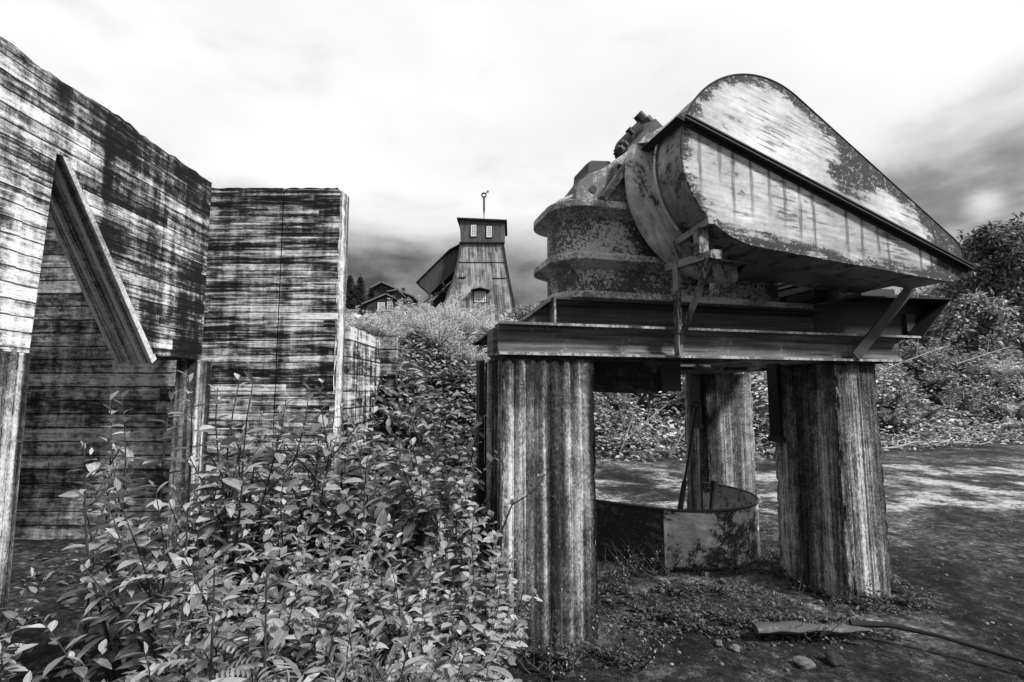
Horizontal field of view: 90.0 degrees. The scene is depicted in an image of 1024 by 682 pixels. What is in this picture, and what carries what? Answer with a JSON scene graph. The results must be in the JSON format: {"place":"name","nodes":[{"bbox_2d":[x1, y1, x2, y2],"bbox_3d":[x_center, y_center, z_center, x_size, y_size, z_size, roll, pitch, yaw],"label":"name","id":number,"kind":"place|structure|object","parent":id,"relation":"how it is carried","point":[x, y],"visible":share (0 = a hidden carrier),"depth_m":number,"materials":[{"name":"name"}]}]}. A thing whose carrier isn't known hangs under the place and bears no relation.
{"place":"outdoors","nodes":[
{"label":"outdoors","id":0,"kind":"place"},
{"bbox_2d":[0,334,1023,681],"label":"ground","id":1,"kind":"structure","parent":0,"point":[990,480],"depth_m":4.35,"materials":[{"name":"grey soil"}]},
{"bbox_2d":[0,567,53,681],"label":"willow shrub","id":2,"kind":"object","parent":1,"relation":"on","point":[9,664],"visible":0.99,"depth_m":2.15,"materials":[{"name":"grey plant"}]},
{"bbox_2d":[0,36,211,637],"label":"overhanging wall","id":3,"kind":"structure","parent":1,"relation":"on","point":[120,204],"depth_m":4.17,"materials":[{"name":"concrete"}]},
{"bbox_2d":[55,389,191,681],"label":"willow shrub","id":4,"kind":"object","parent":1,"relation":"on","point":[95,545],"visible":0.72,"depth_m":2.55,"materials":[{"name":"grey plant"}]},
{"bbox_2d":[23,590,227,681],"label":"willow shrub","id":5,"kind":"object","parent":1,"relation":"on","point":[82,671],"visible":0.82,"depth_m":1.79,"materials":[{"name":"grey plant"}]},
{"bbox_2d":[72,442,234,681],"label":"willow shrub","id":6,"kind":"object","parent":1,"relation":"on","point":[148,625],"visible":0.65,"depth_m":2.23,"materials":[{"name":"grey plant"}]},
{"bbox_2d":[5,541,342,681],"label":"fallen leaves","id":7,"kind":"object","parent":1,"relation":"on","point":[55,614],"visible":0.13,"depth_m":3.78,"materials":[{"name":"grey plant"}]},
{"bbox_2d":[14,188,348,539],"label":"end wall","id":8,"kind":"structure","parent":1,"relation":"on","point":[275,304],"depth_m":5.71,"materials":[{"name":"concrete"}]},
{"bbox_2d":[121,500,246,672],"bbox_3d":[-1.409,1.190,2.210,0.457,0.964,0.447,-2,-6,16],"label":"rowan sapling","id":9,"kind":"object","parent":1,"relation":"on","point":[167,622],"visible":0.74,"depth_m":2.21,"materials":[{"name":"grey plant"}]},
{"bbox_2d":[136,497,249,669],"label":"aspen shrub","id":10,"kind":"object","parent":1,"relation":"on","point":[192,551],"visible":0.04,"depth_m":2.98,"materials":[{"name":"grey plant"}]},
{"bbox_2d":[116,551,290,680],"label":"rowan sapling","id":11,"kind":"object","parent":1,"relation":"on","point":[229,595],"visible":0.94,"depth_m":1.81,"materials":[{"name":"grey plant"}]},
{"bbox_2d":[144,370,271,653],"bbox_3d":[-1.620,1.016,2.750,0.612,1.710,0.940,2,-6,-21],"label":"willow shrub","id":12,"kind":"object","parent":1,"relation":"on","point":[239,483],"visible":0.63,"depth_m":2.66,"materials":[{"name":"grey plant"}]},
{"bbox_2d":[155,552,280,673],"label":"aspen shrub","id":13,"kind":"object","parent":1,"relation":"on","point":[226,617],"visible":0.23,"depth_m":2.42,"materials":[{"name":"grey plant"}]},
{"bbox_2d":[167,383,319,680],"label":"aspen shrub","id":14,"kind":"object","parent":1,"relation":"on","point":[282,513],"visible":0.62,"depth_m":2.78,"materials":[{"name":"grey plant"}]},
{"bbox_2d":[168,534,333,681],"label":"willow shrub","id":15,"kind":"object","parent":1,"relation":"on","point":[278,630],"visible":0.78,"depth_m":1.98,"materials":[{"name":"grey plant"}]},
{"bbox_2d":[11,517,500,681],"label":"undergrowth","id":16,"kind":"object","parent":1,"relation":"on","point":[88,676],"visible":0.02,"depth_m":2.75,"materials":[{"name":"grey plant"}]},
{"bbox_2d":[193,572,335,681],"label":"willow shrub","id":17,"kind":"object","parent":1,"relation":"on","point":[241,631],"visible":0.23,"depth_m":2.19,"materials":[{"name":"grey plant"}]},
{"bbox_2d":[189,573,349,681],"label":"rowan sapling","id":18,"kind":"object","parent":1,"relation":"on","point":[266,618],"visible":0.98,"depth_m":1.68,"materials":[{"name":"grey plant"}]},
{"bbox_2d":[239,491,327,663],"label":"willow shrub","id":19,"kind":"object","parent":1,"relation":"on","point":[253,569],"visible":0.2,"depth_m":2.90,"materials":[{"name":"grey plant"}]},
{"bbox_2d":[229,593,368,681],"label":"willow shrub","id":20,"kind":"object","parent":1,"relation":"on","point":[323,640],"visible":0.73,"depth_m":2.05,"materials":[{"name":"grey plant"}]},
{"bbox_2d":[237,378,383,661],"bbox_3d":[-1.245,1.065,3.107,0.752,1.681,0.699,-4,-7,35],"label":"aspen shrub","id":21,"kind":"object","parent":1,"relation":"on","point":[331,436],"visible":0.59,"depth_m":3.12,"materials":[{"name":"grey plant"}]},
{"bbox_2d":[226,532,416,676],"bbox_3d":[-0.831,1.491,2.768,0.772,0.792,1.101,-3,-6,28],"label":"willow shrub","id":22,"kind":"object","parent":1,"relation":"on","point":[335,593],"visible":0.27,"depth_m":2.61,"materials":[{"name":"grey plant"}]},
{"bbox_2d":[266,508,377,656],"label":"aspen shrub","id":23,"kind":"object","parent":1,"relation":"on","point":[303,556],"visible":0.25,"depth_m":2.79,"materials":[{"name":"grey plant"}]},
{"bbox_2d":[261,536,388,681],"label":"aspen shrub","id":24,"kind":"object","parent":1,"relation":"on","point":[351,606],"visible":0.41,"depth_m":2.30,"materials":[{"name":"grey plant"}]},
{"bbox_2d":[270,403,383,605],"bbox_3d":[-1.143,1.170,3.322,0.836,1.522,0.544,-2,-6,23],"label":"willow shrub","id":25,"kind":"object","parent":1,"relation":"on","point":[365,484],"visible":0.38,"depth_m":3.24,"materials":[{"name":"grey plant"}]},
{"bbox_2d":[292,624,401,681],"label":"aspen shrub","id":26,"kind":"object","parent":1,"relation":"on","point":[390,655],"visible":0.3,"depth_m":2.11,"materials":[{"name":"grey plant"}]},
{"bbox_2d":[346,274,366,314],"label":"spruce tree","id":27,"kind":"object","parent":1,"relation":"on","point":[350,292],"visible":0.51,"depth_m":85.19,"materials":[{"name":"black plant"}]},
{"bbox_2d":[353,275,368,315],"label":"spruce tree","id":28,"kind":"object","parent":1,"relation":"on","point":[360,287],"visible":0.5,"depth_m":89.21,"materials":[{"name":"black plant"}]},
{"bbox_2d":[271,479,456,610],"bbox_3d":[-0.896,1.463,3.456,1.352,0.973,0.948,2,-6,-17],"label":"willow shrub","id":29,"kind":"object","parent":1,"relation":"on","point":[357,539],"visible":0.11,"depth_m":3.22,"materials":[{"name":"grey plant"}]},
{"bbox_2d":[281,617,449,681],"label":"willow shrub","id":30,"kind":"object","parent":1,"relation":"on","point":[343,660],"visible":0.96,"depth_m":1.64,"materials":[{"name":"grey plant"}]},
{"bbox_2d":[340,326,399,475],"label":"retaining wall","id":31,"kind":"structure","parent":1,"relation":"on","point":[370,360],"depth_m":6.55,"materials":[{"name":"weathered wood planks"}]},
{"bbox_2d":[357,311,393,335],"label":"terrace bush","id":32,"kind":"object","parent":1,"relation":"on","point":[375,331],"visible":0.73,"depth_m":9.19,"materials":[{"name":"grey plant"}]},
{"bbox_2d":[361,281,420,316],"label":"log house","id":33,"kind":"structure","parent":1,"relation":"on","point":[384,291],"depth_m":69.29,"materials":[{"name":"black wood"}]},
{"bbox_2d":[369,319,412,343],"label":"terrace bush","id":34,"kind":"object","parent":1,"relation":"on","point":[395,332],"visible":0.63,"depth_m":9.18,"materials":[{"name":"grey plant"}]},
{"bbox_2d":[318,399,466,578],"bbox_3d":[-0.854,1.166,3.418,0.971,1.552,0.603,5,-7,-40],"label":"aspen shrub","id":35,"kind":"object","parent":1,"relation":"on","point":[342,506],"visible":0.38,"depth_m":3.37,"materials":[{"name":"grey plant"}]},
{"bbox_2d":[348,516,447,681],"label":"willow shrub","id":36,"kind":"object","parent":1,"relation":"on","point":[390,628],"visible":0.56,"depth_m":2.27,"materials":[{"name":"grey plant"}]},
{"bbox_2d":[312,555,491,681],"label":"willow shrub","id":37,"kind":"object","parent":1,"relation":"on","point":[441,643],"visible":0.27,"depth_m":2.42,"materials":[{"name":"grey plant"}]},
{"bbox_2d":[381,400,425,431],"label":"bank plant","id":38,"kind":"object","parent":1,"relation":"on","point":[410,409],"visible":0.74,"depth_m":7.02,"materials":[{"name":"grey plant"}]},
{"bbox_2d":[361,490,456,648],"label":"willow shrub","id":39,"kind":"object","parent":1,"relation":"on","point":[397,541],"visible":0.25,"depth_m":3.14,"materials":[{"name":"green plant"}]},
{"bbox_2d":[356,517,462,632],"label":"willow shrub","id":40,"kind":"object","parent":1,"relation":"on","point":[405,569],"visible":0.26,"depth_m":2.84,"materials":[{"name":"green plant"}]},
{"bbox_2d":[334,614,487,681],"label":"willow shrub","id":41,"kind":"object","parent":1,"relation":"on","point":[376,634],"visible":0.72,"depth_m":1.91,"materials":[{"name":"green plant"}]},
{"bbox_2d":[352,485,474,590],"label":"willow shrub","id":42,"kind":"object","parent":1,"relation":"on","point":[382,520],"visible":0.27,"depth_m":3.24,"materials":[{"name":"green plant"}]},
{"bbox_2d":[395,413,437,443],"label":"bank plant","id":43,"kind":"object","parent":1,"relation":"on","point":[419,434],"visible":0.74,"depth_m":6.93,"materials":[{"name":"grey plant"}]},
{"bbox_2d":[376,414,486,625],"bbox_3d":[-0.530,1.182,3.513,0.802,1.538,0.749,0,-6,-4],"label":"willow shrub","id":44,"kind":"object","parent":1,"relation":"on","point":[415,471],"visible":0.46,"depth_m":3.33,"materials":[{"name":"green plant"}]},
{"bbox_2d":[412,310,454,344],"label":"terrace bush","id":45,"kind":"object","parent":1,"relation":"on","point":[417,327],"visible":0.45,"depth_m":9.53,"materials":[{"name":"grey plant"}]},
{"bbox_2d":[418,311,459,350],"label":"terrace bush","id":46,"kind":"object","parent":1,"relation":"on","point":[436,335],"visible":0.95,"depth_m":9.21,"materials":[{"name":"grey plant"}]},
{"bbox_2d":[431,364,462,391],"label":"bank plant","id":47,"kind":"object","parent":1,"relation":"on","point":[451,378],"visible":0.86,"depth_m":8.34,"materials":[{"name":"grey plant"}]},
{"bbox_2d":[405,497,490,616],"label":"aspen shrub","id":48,"kind":"object","parent":1,"relation":"on","point":[479,557],"visible":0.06,"depth_m":3.35,"materials":[{"name":"grey plant"}]},
{"bbox_2d":[389,530,510,650],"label":"aspen shrub","id":49,"kind":"object","parent":1,"relation":"on","point":[479,604],"visible":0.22,"depth_m":2.72,"materials":[{"name":"grey plant"}]},
{"bbox_2d":[436,362,471,390],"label":"bank plant","id":50,"kind":"object","parent":1,"relation":"on","point":[463,375],"visible":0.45,"depth_m":8.55,"materials":[{"name":"grey plant"}]},
{"bbox_2d":[390,603,520,681],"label":"willow shrub","id":51,"kind":"object","parent":1,"relation":"on","point":[448,669],"visible":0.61,"depth_m":2.03,"materials":[{"name":"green plant"}]},
{"bbox_2d":[438,445,475,472],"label":"bank plant","id":52,"kind":"object","parent":1,"relation":"on","point":[461,455],"visible":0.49,"depth_m":7.22,"materials":[{"name":"grey plant"}]},
{"bbox_2d":[440,321,479,351],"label":"terrace bush","id":53,"kind":"object","parent":1,"relation":"on","point":[457,334],"visible":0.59,"depth_m":9.87,"materials":[{"name":"grey plant"}]},
{"bbox_2d":[414,191,516,322],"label":"mine headframe tower","id":54,"kind":"structure","parent":1,"relation":"on","point":[472,267],"depth_m":61.14,"materials":[{"name":"grey wood"}]},
{"bbox_2d":[444,335,486,366],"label":"terrace bush","id":55,"kind":"object","parent":1,"relation":"on","point":[472,354],"visible":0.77,"depth_m":9.09,"materials":[{"name":"grey plant"}]},
{"bbox_2d":[417,425,516,636],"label":"aspen shrub","id":56,"kind":"object","parent":1,"relation":"on","point":[469,480],"visible":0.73,"depth_m":3.02,"materials":[{"name":"grey plant"}]},
{"bbox_2d":[499,473,546,583],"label":"leafy shoot","id":57,"kind":"object","parent":56,"relation":"attached to","point":[511,502],"visible":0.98,"depth_m":2.93,"materials":[{"name":"grey plant"}]},
{"bbox_2d":[406,585,527,681],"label":"aspen shrub","id":58,"kind":"object","parent":1,"relation":"on","point":[493,648],"visible":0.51,"depth_m":2.27,"materials":[{"name":"grey plant"}]},
{"bbox_2d":[411,589,523,681],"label":"aspen shrub","id":59,"kind":"object","parent":1,"relation":"on","point":[452,613],"visible":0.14,"depth_m":2.35,"materials":[{"name":"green plant"}]},
{"bbox_2d":[414,630,521,681],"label":"aspen shrub","id":60,"kind":"object","parent":1,"relation":"on","point":[473,672],"visible":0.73,"depth_m":1.90,"materials":[{"name":"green plant"}]},
{"bbox_2d":[439,295,496,321],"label":"terrace bush","id":61,"kind":"object","parent":1,"relation":"on","point":[475,309],"visible":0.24,"depth_m":14.91,"materials":[{"name":"grey plant"}]},
{"bbox_2d":[317,324,620,531],"bbox_3d":[0.359,1.187,11.555,3.245,3.276,14.305,-3,-6,26],"label":"bank cover","id":62,"kind":"object","parent":1,"relation":"on","point":[416,400],"visible":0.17,"depth_m":7.86,"materials":[{"name":"grey plant"}]},
{"bbox_2d":[457,460,487,595],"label":"willow shrub","id":63,"kind":"object","parent":1,"relation":"on","point":[473,497],"visible":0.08,"depth_m":3.73,"materials":[{"name":"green plant"}]},
{"bbox_2d":[426,523,542,678],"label":"aspen shrub","id":64,"kind":"object","parent":1,"relation":"on","point":[468,617],"visible":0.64,"depth_m":2.58,"materials":[{"name":"grey plant"}]},
{"bbox_2d":[504,302,538,320],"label":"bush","id":65,"kind":"object","parent":1,"relation":"on","point":[527,309],"visible":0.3,"depth_m":39.79,"materials":[{"name":"grey plant"}]},
{"bbox_2d":[475,358,598,651],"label":"concrete pillar","id":66,"kind":"structure","parent":1,"relation":"on","point":[539,418],"depth_m":3.33,"materials":[{"name":"grey concrete"}]},
{"bbox_2d":[472,217,951,393],"bbox_3d":[1.685,-0.080,4.863,4.213,1.157,2.883,1,-6,-15],"label":"steel support frame","id":67,"kind":"object","parent":66,"relation":"on","point":[640,346],"visible":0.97,"depth_m":3.97,"materials":[{"name":"black metal"}]},
{"bbox_2d":[534,110,912,308],"bbox_3d":[1.933,-1.098,4.500,3.505,1.710,1.200,1,-6,-15],"label":"crusher","id":68,"kind":"object","parent":67,"relation":"on","point":[598,246],"visible":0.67,"depth_m":3.90,"materials":[{"name":"metal"}]},
{"bbox_2d":[625,73,975,293],"bbox_3d":[2.157,-1.126,3.991,2.633,1.383,0.800,1,-6,-15],"label":"belt guard","id":69,"kind":"object","parent":68,"relation":"attached to","point":[778,182],"visible":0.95,"depth_m":3.62,"materials":[{"name":"white paint"}]},
{"bbox_2d":[501,610,602,681],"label":"weed","id":70,"kind":"object","parent":1,"relation":"on","point":[523,653],"visible":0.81,"depth_m":2.92,"materials":[{"name":"grey plant"}]},
{"bbox_2d":[603,544,639,593],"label":"weed","id":71,"kind":"object","parent":1,"relation":"on","point":[617,584],"visible":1,"depth_m":4.11,"materials":[{"name":"grey plant"}]},
{"bbox_2d":[576,595,668,669],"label":"weed","id":72,"kind":"object","parent":1,"relation":"on","point":[640,660],"visible":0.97,"depth_m":3.00,"materials":[{"name":"grey plant"}]},
{"bbox_2d":[606,393,639,412],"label":"bank bush","id":73,"kind":"object","parent":1,"relation":"on","point":[625,399],"visible":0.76,"depth_m":14.43,"materials":[{"name":"grey plant"}]},
{"bbox_2d":[602,405,645,431],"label":"bank bush","id":74,"kind":"object","parent":1,"relation":"on","point":[621,417],"visible":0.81,"depth_m":13.52,"materials":[{"name":"grey plant"}]},
{"bbox_2d":[621,422,665,449],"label":"bank bush","id":75,"kind":"object","parent":1,"relation":"on","point":[642,442],"visible":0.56,"depth_m":13.13,"materials":[{"name":"grey plant"}]},
{"bbox_2d":[622,537,682,577],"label":"weed","id":76,"kind":"object","parent":1,"relation":"on","point":[656,560],"visible":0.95,"depth_m":4.45,"materials":[{"name":"grey plant"}]},
{"bbox_2d":[596,482,761,570],"bbox_3d":[1.792,1.838,5.109,1.823,0.538,1.067,3,-7,-32],"label":"steel tub","id":77,"kind":"object","parent":1,"relation":"on","point":[725,527],"visible":0.86,"depth_m":4.71,"materials":[{"name":"paint"}]},
{"bbox_2d":[677,401,699,508],"bbox_3d":[1.793,1.348,5.292,0.384,1.443,0.068,2,-6,-21],"label":"ring handled poker","id":78,"kind":"object","parent":77,"relation":"in","point":[682,494],"visible":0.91,"depth_m":5.28,"materials":[{"name":"black metal"}]},
{"bbox_2d":[626,448,768,456],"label":"concrete kerb","id":79,"kind":"structure","parent":1,"relation":"on","point":[676,454],"depth_m":12.55,"materials":[{"name":"grey concrete"}]},
{"bbox_2d":[684,373,756,509],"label":"concrete pillar","id":80,"kind":"structure","parent":1,"relation":"on","point":[722,451],"depth_m":6.22,"materials":[{"name":"grey concrete"}]},
{"bbox_2d":[499,520,945,675],"bbox_3d":[1.911,1.930,4.111,4.580,0.196,2.235,5,-7,-41],"label":"moss and litter","id":81,"kind":"object","parent":1,"relation":"on","point":[645,613],"visible":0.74,"depth_m":3.62,"materials":[{"name":"grey plant"}]},
{"bbox_2d":[751,619,1023,662],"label":"wooden tool","id":82,"kind":"object","parent":81,"relation":"on","point":[797,628],"visible":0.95,"depth_m":3.27,"materials":[{"name":"grey wood"}]},
{"bbox_2d":[743,575,804,613],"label":"weed","id":83,"kind":"object","parent":1,"relation":"on","point":[777,594],"visible":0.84,"depth_m":3.71,"materials":[{"name":"grey plant"}]},
{"bbox_2d":[792,656,815,668],"bbox_3d":[1.720,1.894,3.008,0.118,0.059,0.085,0,-6,-1],"label":"stone","id":84,"kind":"object","parent":1,"relation":"on","point":[802,662],"visible":1,"depth_m":2.98,"materials":[{"name":"grey stone"}]},
{"bbox_2d":[764,595,850,641],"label":"weed","id":85,"kind":"object","parent":1,"relation":"on","point":[813,635],"visible":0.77,"depth_m":3.28,"materials":[{"name":"grey plant"}]},
{"bbox_2d":[594,346,1023,461],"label":"bank cover","id":86,"kind":"object","parent":1,"relation":"on","point":[964,420],"visible":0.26,"depth_m":15.55,"materials":[{"name":"grey plant"}]},
{"bbox_2d":[766,363,892,604],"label":"concrete pillar","id":87,"kind":"structure","parent":1,"relation":"on","point":[824,436],"depth_m":4.10,"materials":[{"name":"grey concrete"}]},
{"bbox_2d":[824,651,843,666],"bbox_3d":[1.910,1.891,3.029,0.098,0.078,0.119,-2,-6,17],"label":"stone","id":88,"kind":"object","parent":1,"relation":"on","point":[833,659],"visible":0.98,"depth_m":3.02,"materials":[{"name":"grey stone"}]},
{"bbox_2d":[879,408,916,425],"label":"bank bush","id":89,"kind":"object","parent":1,"relation":"on","point":[889,421],"visible":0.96,"depth_m":15.67,"materials":[{"name":"grey plant"}]},
{"bbox_2d":[877,384,929,409],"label":"bank bush","id":90,"kind":"object","parent":1,"relation":"on","point":[900,396],"visible":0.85,"depth_m":16.66,"materials":[{"name":"grey plant"}]},
{"bbox_2d":[904,401,958,422],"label":"bank bush","id":91,"kind":"object","parent":1,"relation":"on","point":[931,413],"visible":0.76,"depth_m":16.46,"materials":[{"name":"grey plant"}]},
{"bbox_2d":[911,285,951,351],"bbox_3d":[26.846,-1.204,32.318,4.406,5.114,4.271,0,-6,0],"label":"leafy tree","id":92,"kind":"object","parent":1,"relation":"on","point":[923,341],"visible":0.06,"depth_m":32.17,"materials":[{"name":"grey plant"}]},
{"bbox_2d":[899,333,964,371],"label":"bank bush","id":93,"kind":"object","parent":1,"relation":"on","point":[919,350],"visible":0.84,"depth_m":20.66,"materials":[{"name":"grey plant"}]},
{"bbox_2d":[922,368,968,389],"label":"bank bush","id":94,"kind":"object","parent":1,"relation":"on","point":[945,380],"visible":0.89,"depth_m":19.40,"materials":[{"name":"grey plant"}]},
{"bbox_2d":[922,273,985,348],"bbox_3d":[25.836,-1.589,29.318,4.267,5.479,4.535,0,-6,0],"label":"leafy tree","id":95,"kind":"object","parent":1,"relation":"on","point":[939,289],"visible":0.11,"depth_m":29.61,"materials":[{"name":"grey plant"}]},
{"bbox_2d":[923,288,1023,369],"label":"leafy tree","id":96,"kind":"object","parent":1,"relation":"on","point":[982,317],"visible":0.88,"depth_m":23.63,"materials":[{"name":"grey plant"}]},
{"bbox_2d":[933,380,1023,417],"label":"bank bush","id":97,"kind":"object","parent":1,"relation":"on","point":[971,400],"visible":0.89,"depth_m":17.92,"materials":[{"name":"grey plant"}]},
{"bbox_2d":[941,219,1023,348],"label":"leafy tree","id":98,"kind":"object","parent":1,"relation":"on","point":[994,236],"visible":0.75,"depth_m":25.04,"materials":[{"name":"grey plant"}]},
{"bbox_2d":[957,377,1011,398],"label":"bank bush","id":99,"kind":"object","parent":1,"relation":"on","point":[994,388],"visible":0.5,"depth_m":18.96,"materials":[{"name":"grey plant"}]},
{"bbox_2d":[959,211,1023,358],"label":"leafy tree","id":100,"kind":"object","parent":1,"relation":"on","point":[1020,227],"visible":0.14,"depth_m":26.60,"materials":[{"name":"grey plant"}]},
{"bbox_2d":[972,348,1023,386],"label":"bank bush","id":101,"kind":"object","parent":1,"relation":"on","point":[1004,357],"visible":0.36,"depth_m":21.02,"materials":[{"name":"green plant"}]},
{"bbox_2d":[983,357,1023,377],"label":"terrace bush","id":102,"kind":"object","parent":1,"relation":"on","point":[1002,369],"visible":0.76,"depth_m":19.58,"materials":[{"name":"grey plant"}]},
{"bbox_2d":[987,369,1023,386],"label":"bank bush","id":103,"kind":"object","parent":1,"relation":"on","point":[1003,376],"visible":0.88,"depth_m":19.09,"materials":[{"name":"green plant"}]},
{"bbox_2d":[0,0,1023,340],"label":"sky","id":104,"kind":"structure","parent":0,"point":[414,110],"materials":[{"name":"white"}]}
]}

